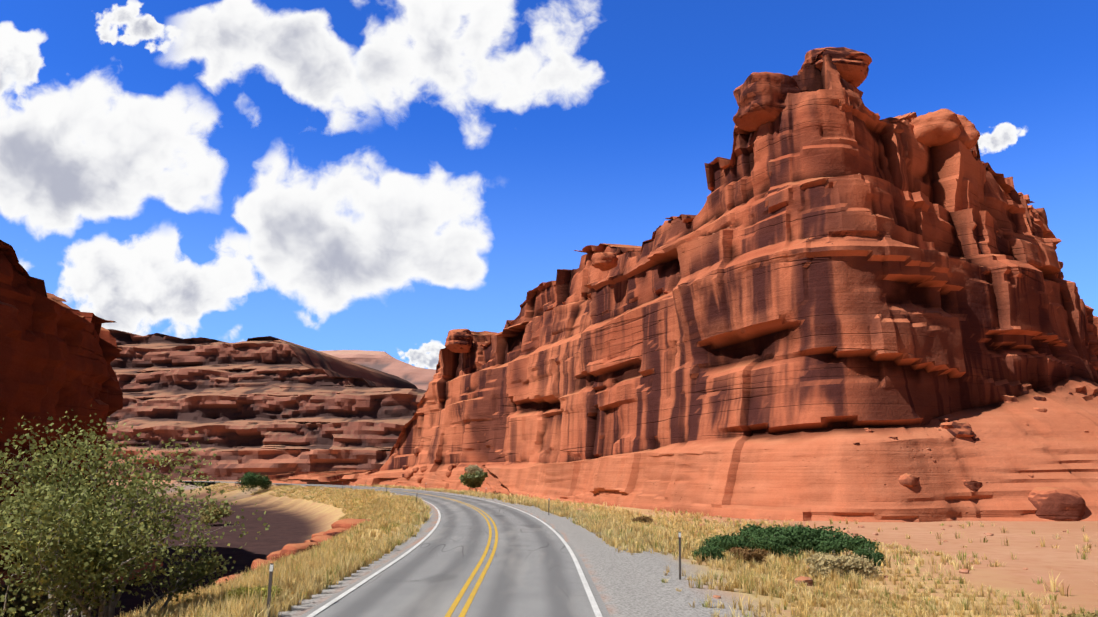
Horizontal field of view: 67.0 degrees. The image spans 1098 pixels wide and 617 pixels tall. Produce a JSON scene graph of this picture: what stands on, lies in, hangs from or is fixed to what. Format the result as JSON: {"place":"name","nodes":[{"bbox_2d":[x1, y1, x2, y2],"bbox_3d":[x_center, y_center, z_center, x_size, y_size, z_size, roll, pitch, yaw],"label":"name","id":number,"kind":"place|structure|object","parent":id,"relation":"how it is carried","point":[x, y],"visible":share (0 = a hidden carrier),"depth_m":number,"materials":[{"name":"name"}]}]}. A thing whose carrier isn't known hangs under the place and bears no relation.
{"place":"outdoors","nodes":[
{"label":"outdoors","id":0,"kind":"place"},
{"bbox_2d":[0,22,46,108],"bbox_3d":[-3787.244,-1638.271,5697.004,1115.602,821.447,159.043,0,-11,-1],"label":"cloud","id":1,"kind":"structure","parent":0,"point":[21,62],"depth_m":5699.04,"materials":[{"name":"white"}]},
{"bbox_2d":[0,240,162,613],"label":"cliff","id":2,"kind":"structure","parent":0,"point":[57,356],"depth_m":50.84,"materials":[{"name":"brown stone"}]},
{"bbox_2d":[0,468,187,603],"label":"tree leaves","id":3,"kind":"object","parent":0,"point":[78,549],"visible":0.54,"depth_m":21.31,"materials":[{"name":"green plant"}]},
{"bbox_2d":[0,35,260,237],"bbox_3d":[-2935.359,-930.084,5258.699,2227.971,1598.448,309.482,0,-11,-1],"label":"cloud","id":4,"kind":"structure","parent":0,"point":[96,147],"depth_m":5259.86,"materials":[{"name":"white"}]},
{"bbox_2d":[96,0,170,52],"bbox_3d":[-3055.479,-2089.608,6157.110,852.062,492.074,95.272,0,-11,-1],"label":"cloud","id":5,"kind":"structure","parent":0,"point":[145,27],"depth_m":6156.50,"materials":[{"name":"white"}]},
{"bbox_2d":[19,226,329,338],"bbox_3d":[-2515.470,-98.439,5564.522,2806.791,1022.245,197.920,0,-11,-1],"label":"cloud","id":6,"kind":"structure","parent":0,"point":[139,286],"depth_m":5562.63,"materials":[{"name":"white"}]},
{"bbox_2d":[104,329,425,479],"bbox_3d":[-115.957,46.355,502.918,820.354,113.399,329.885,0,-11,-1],"label":"mesa","id":7,"kind":"structure","parent":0,"point":[268,405],"depth_m":363.81,"materials":[{"name":"brown stone"}]},
{"bbox_2d":[166,0,374,131],"bbox_3d":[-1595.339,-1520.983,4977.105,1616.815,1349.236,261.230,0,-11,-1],"label":"cloud","id":8,"kind":"structure","parent":0,"point":[308,57],"depth_m":4976.80,"materials":[{"name":"white"}]},
{"bbox_2d":[233,148,490,312],"bbox_3d":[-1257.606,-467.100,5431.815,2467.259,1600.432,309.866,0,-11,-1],"label":"cloud","id":9,"kind":"structure","parent":0,"point":[335,239],"depth_m":5431.94,"materials":[{"name":"white"}]},
{"bbox_2d":[187,481,610,616],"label":"road","id":10,"kind":"structure","parent":0,"point":[532,571],"depth_m":29.00,"materials":[{"name":"grey asphalt"}]},
{"bbox_2d":[209,481,491,616],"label":"line","id":11,"kind":"object","parent":10,"relation":"on","point":[458,598],"visible":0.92,"depth_m":29.17,"materials":[{"name":"yellow paint"}]},
{"bbox_2d":[211,481,497,616],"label":"line","id":12,"kind":"object","parent":10,"relation":"on","point":[471,597],"visible":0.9,"depth_m":29.17,"materials":[{"name":"yellow paint"}]},
{"bbox_2d":[289,484,440,616],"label":"edge line","id":13,"kind":"object","parent":10,"relation":"on","point":[317,611],"visible":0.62,"depth_m":28.62,"materials":[{"name":"white paint"}]},
{"bbox_2d":[228,481,602,616],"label":"edge line","id":14,"kind":"object","parent":10,"relation":"on","point":[595,607],"visible":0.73,"depth_m":29.45,"materials":[{"name":"white paint"}]},
{"bbox_2d":[398,340,445,369],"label":"cloud","id":15,"kind":"structure","parent":0,"point":[425,355],"depth_m":6036.82,"materials":[{"name":"white"}]},
{"bbox_2d":[305,0,602,144],"bbox_3d":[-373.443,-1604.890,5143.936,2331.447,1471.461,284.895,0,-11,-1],"label":"cloud","id":16,"kind":"structure","parent":0,"point":[443,48],"depth_m":5142.39,"materials":[{"name":"white"}]},
{"bbox_2d":[350,483,628,510],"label":"grass","id":17,"kind":"structure","parent":0,"point":[514,499],"depth_m":110.76,"materials":[{"name":"yellow plant"}]},
{"bbox_2d":[0,0,1097,368],"label":"sky","id":18,"kind":"structure","parent":0,"point":[558,178],"materials":[{"name":"blue"}]},
{"bbox_2d":[1,480,1097,616],"bbox_3d":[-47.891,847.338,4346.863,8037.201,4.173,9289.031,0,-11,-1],"label":"ground","id":19,"kind":"structure","parent":0,"point":[627,584],"depth_m":45.73,"materials":[{"name":"brown sand"}]},
{"bbox_2d":[2,560,127,616],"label":"branches","id":20,"kind":"object","parent":19,"relation":"on","point":[65,614],"visible":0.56,"depth_m":20.44,"materials":[{"name":"brown plant"}]},
{"bbox_2d":[7,488,155,616],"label":"branches","id":21,"kind":"object","parent":19,"relation":"on","point":[54,608],"visible":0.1,"depth_m":21.59,"materials":[{"name":"brown plant"}]},
{"bbox_2d":[0,518,163,616],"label":"leaves","id":22,"kind":"object","parent":19,"relation":"on","point":[99,587],"visible":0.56,"depth_m":20.83,"materials":[{"name":"green plant"}]},
{"bbox_2d":[0,434,236,616],"bbox_3d":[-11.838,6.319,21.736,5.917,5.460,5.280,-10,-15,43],"label":"branches","id":23,"kind":"object","parent":19,"relation":"on","point":[109,608],"visible":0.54,"depth_m":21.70,"materials":[{"name":"brown plant"}]},
{"bbox_2d":[0,406,224,582],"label":"tree leaves","id":24,"kind":"object","parent":23,"relation":"attached to","point":[30,472],"visible":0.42,"depth_m":22.85,"materials":[{"name":"green plant"}]},
{"bbox_2d":[0,424,269,612],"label":"tree leaves","id":25,"kind":"object","parent":23,"relation":"attached to","point":[9,535],"visible":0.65,"depth_m":21.24,"materials":[{"name":"green plant"}]},
{"bbox_2d":[133,538,216,616],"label":"branches","id":26,"kind":"object","parent":19,"relation":"on","point":[158,598],"visible":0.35,"depth_m":24.61,"materials":[{"name":"brown plant"}]},
{"bbox_2d":[124,524,244,602],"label":"tree leaves","id":27,"kind":"object","parent":26,"relation":"on","point":[202,571],"visible":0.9,"depth_m":24.85,"materials":[{"name":"green plant"}]},
{"bbox_2d":[216,574,242,584],"bbox_3d":[-15.270,13.614,40.249,1.873,1.234,2.895,4,-12,-18],"label":"bank rock","id":28,"kind":"object","parent":19,"relation":"on","point":[227,578],"visible":0.02,"depth_m":40.21,"materials":[{"name":"orange stone"}]},
{"bbox_2d":[114,534,405,616],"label":"grass","id":29,"kind":"structure","parent":19,"relation":"on","point":[296,578],"depth_m":26.48,"materials":[{"name":"yellow plant"}]},
{"bbox_2d":[251,559,277,570],"bbox_3d":[-14.457,13.525,42.343,1.430,1.410,2.102,4,-12,-21],"label":"bank rock","id":30,"kind":"object","parent":19,"relation":"on","point":[260,561],"visible":0.23,"depth_m":42.06,"materials":[{"name":"orange stone"}]},
{"bbox_2d":[266,563,273,616],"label":"post","id":31,"kind":"object","parent":19,"relation":"on","point":[270,582],"visible":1,"depth_m":19.83,"materials":[{"name":"metal"}]},
{"bbox_2d":[266,550,280,559],"bbox_3d":[-15.106,14.773,47.981,2.590,1.565,1.952,0,-11,-1],"label":"bank rock","id":32,"kind":"object","parent":19,"relation":"on","point":[276,554],"visible":0.1,"depth_m":47.36,"materials":[{"name":"orange stone"}]},
{"bbox_2d":[280,542,321,557],"bbox_3d":[-12.982,13.010,43.520,1.574,1.408,2.475,-6,-12,27],"label":"bank rock","id":33,"kind":"object","parent":19,"relation":"on","point":[288,549],"visible":0.27,"depth_m":42.81,"materials":[{"name":"brown stone"}]},
{"bbox_2d":[207,482,408,514],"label":"grass","id":34,"kind":"structure","parent":19,"relation":"on","point":[362,495],"depth_m":147.35,"materials":[{"name":"yellow plant"}]},
{"bbox_2d":[311,533,323,537],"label":"bank rock","id":35,"kind":"object","parent":19,"relation":"on","point":[317,534],"visible":0.08,"depth_m":57.35,"materials":[{"name":"brown stone"}]},
{"bbox_2d":[310,535,332,543],"bbox_3d":[-14.838,15.578,54.691,1.768,1.190,2.202,9,-14,-40],"label":"bank rock","id":36,"kind":"object","parent":19,"relation":"on","point":[321,539],"visible":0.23,"depth_m":54.22,"materials":[{"name":"brown stone"}]},
{"bbox_2d":[323,528,349,536],"bbox_3d":[-14.410,15.609,56.650,2.147,1.260,1.466,4,-12,-20],"label":"bank rock","id":37,"kind":"object","parent":19,"relation":"on","point":[333,532],"visible":0.29,"depth_m":56.27,"materials":[{"name":"brown stone"}]},
{"bbox_2d":[331,518,369,528],"bbox_3d":[-13.965,15.796,59.716,3.333,1.314,2.683,-6,-12,28],"label":"bank rock","id":38,"kind":"object","parent":19,"relation":"on","point":[345,523],"visible":0.33,"depth_m":58.93,"materials":[{"name":"brown stone"}]},
{"bbox_2d":[300,495,431,553],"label":"grass","id":39,"kind":"structure","parent":19,"relation":"on","point":[386,514],"depth_m":56.57,"materials":[{"name":"yellow plant"}]},
{"bbox_2d":[320,350,435,390],"bbox_3d":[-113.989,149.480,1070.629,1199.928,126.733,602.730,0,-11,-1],"label":"hill","id":40,"kind":"structure","parent":19,"relation":"on","point":[417,377],"depth_m":818.20,"materials":[{"name":"brown stone"}]},
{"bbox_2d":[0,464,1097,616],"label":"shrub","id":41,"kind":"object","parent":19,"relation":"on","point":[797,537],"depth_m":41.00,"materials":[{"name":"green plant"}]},
{"bbox_2d":[678,532,680,579],"bbox_3d":[4.544,8.702,28.772,0.085,1.850,0.038,1,-11,-1],"label":"post","id":42,"kind":"object","parent":19,"relation":"on","point":[679,534],"visible":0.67,"depth_m":28.79,"materials":[{"name":"metal"}]},
{"bbox_2d":[794,576,812,585],"bbox_3d":[9.982,10.747,32.547,0.596,0.436,0.950,-11,-15,44],"label":"stone","id":43,"kind":"object","parent":19,"relation":"on","point":[808,581],"visible":0.62,"depth_m":32.35,"materials":[{"name":"orange stone"}]},
{"bbox_2d":[587,502,1097,599],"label":"flat grass","id":44,"kind":"structure","parent":19,"relation":"on","point":[1053,586],"depth_m":49.20,"materials":[{"name":"yellow plant"}]},
{"bbox_2d":[959,569,968,573],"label":"stone","id":45,"kind":"object","parent":19,"relation":"on","point":[963,571],"visible":0.81,"depth_m":36.71,"materials":[{"name":"orange stone"}]},
{"bbox_2d":[1028,486,1085,520],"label":"boulder","id":46,"kind":"object","parent":19,"relation":"on","point":[1057,504],"visible":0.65,"depth_m":74.17,"materials":[{"name":"brown stone"}]},
{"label":"tree wood","id":47,"kind":"object","parent":19,"relation":"on","visible":0},
{"bbox_2d":[459,471,487,489],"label":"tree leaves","id":48,"kind":"object","parent":47,"relation":"attached to","point":[476,479],"visible":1,"depth_m":144.41,"materials":[{"name":"green plant"}]},
{"bbox_2d":[266,49,1097,521],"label":"butte","id":49,"kind":"object","parent":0,"point":[748,341],"visible":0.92,"depth_m":91.47,"materials":[{"name":"brown stone"}]},
{"bbox_2d":[404,471,412,478],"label":"boulder","id":50,"kind":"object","parent":49,"relation":"on","point":[408,474],"visible":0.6,"depth_m":177.75,"materials":[{"name":"brown stone"}]},
{"bbox_2d":[414,446,420,454],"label":"boulder","id":51,"kind":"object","parent":49,"relation":"on","point":[417,451],"visible":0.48,"depth_m":181.21,"materials":[{"name":"brown stone"}]},
{"bbox_2d":[417,476,423,482],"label":"boulder","id":52,"kind":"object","parent":49,"relation":"on","point":[419,479],"visible":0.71,"depth_m":172.72,"materials":[{"name":"brown stone"}]},
{"bbox_2d":[420,465,427,471],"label":"boulder","id":53,"kind":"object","parent":49,"relation":"on","point":[423,468],"visible":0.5,"depth_m":175.14,"materials":[{"name":"brown stone"}]},
{"bbox_2d":[448,464,456,470],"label":"boulder","id":54,"kind":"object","parent":49,"relation":"on","point":[451,467],"visible":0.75,"depth_m":165.78,"materials":[{"name":"brown stone"}]},
{"bbox_2d":[445,329,472,352],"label":"boulder","id":55,"kind":"object","parent":49,"relation":"on","point":[459,340],"visible":1,"depth_m":173.78,"materials":[{"name":"brown stone"}]},
{"bbox_2d":[590,252,617,270],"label":"boulder","id":56,"kind":"object","parent":49,"relation":"on","point":[606,261],"visible":1,"depth_m":121.29,"materials":[{"name":"brown stone"}]},
{"bbox_2d":[733,72,802,131],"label":"cap rock","id":57,"kind":"object","parent":49,"relation":"on","point":[760,97],"visible":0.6,"depth_m":92.95,"materials":[{"name":"brown stone"}]},
{"bbox_2d":[797,47,871,87],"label":"cap rock","id":58,"kind":"object","parent":49,"relation":"on","point":[852,65],"visible":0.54,"depth_m":95.59,"materials":[{"name":"brown stone"}]},
{"bbox_2d":[852,84,863,103],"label":"cap rock","id":59,"kind":"object","parent":49,"relation":"on","point":[858,91],"visible":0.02,"depth_m":97.60,"materials":[{"name":"brown stone"}]},
{"bbox_2d":[885,117,906,133],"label":"cap rock","id":60,"kind":"object","parent":49,"relation":"on","point":[900,124],"visible":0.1,"depth_m":97.78,"materials":[{"name":"brown stone"}]},
{"bbox_2d":[898,473,919,486],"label":"boulder","id":61,"kind":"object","parent":49,"relation":"on","point":[907,480],"visible":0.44,"depth_m":74.12,"materials":[{"name":"brown stone"}]},
{"bbox_2d":[911,109,960,146],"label":"boulder","id":62,"kind":"object","parent":49,"relation":"on","point":[937,128],"visible":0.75,"depth_m":99.32,"materials":[{"name":"orange stone"}]},
{"bbox_2d":[939,418,948,422],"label":"rock","id":63,"kind":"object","parent":49,"relation":"on","point":[943,420],"visible":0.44,"depth_m":81.99,"materials":[{"name":"brown stone"}]},
{"bbox_2d":[939,422,973,436],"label":"boulder","id":64,"kind":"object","parent":49,"relation":"on","point":[959,429],"visible":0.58,"depth_m":80.58,"materials":[{"name":"brown stone"}]},
{"bbox_2d":[957,114,979,148],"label":"boulder","id":65,"kind":"object","parent":49,"relation":"on","point":[968,136],"visible":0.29,"depth_m":100.68,"materials":[{"name":"orange stone"}]},
{"bbox_2d":[963,480,981,490],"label":"boulder","id":66,"kind":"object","parent":49,"relation":"on","point":[972,485],"visible":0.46,"depth_m":76.09,"materials":[{"name":"brown stone"}]},
{"bbox_2d":[1001,395,1018,402],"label":"rock","id":67,"kind":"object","parent":49,"relation":"on","point":[1009,399],"visible":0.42,"depth_m":88.29,"materials":[{"name":"brown stone"}]},
{"bbox_2d":[1033,395,1045,400],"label":"rock","id":68,"kind":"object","parent":49,"relation":"on","point":[1039,398],"visible":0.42,"depth_m":89.24,"materials":[{"name":"brown stone"}]},
{"bbox_2d":[1033,407,1046,411],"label":"rock","id":69,"kind":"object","parent":49,"relation":"on","point":[1039,409],"visible":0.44,"depth_m":86.98,"materials":[{"name":"brown stone"}]},
{"bbox_2d":[524,499,1007,570],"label":"grass","id":70,"kind":"structure","parent":0,"point":[658,537],"depth_m":47.85,"materials":[{"name":"yellow plant"}]},
{"bbox_2d":[629,548,1095,616],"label":"grass","id":71,"kind":"structure","parent":0,"point":[787,588],"depth_m":28.56,"materials":[{"name":"yellow plant"}]},
{"bbox_2d":[978,122,1025,153],"bbox_3d":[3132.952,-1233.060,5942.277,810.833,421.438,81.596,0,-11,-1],"label":"cloud","id":72,"kind":"structure","parent":0,"point":[1002,136],"depth_m":5943.70,"materials":[{"name":"white"}]}
]}

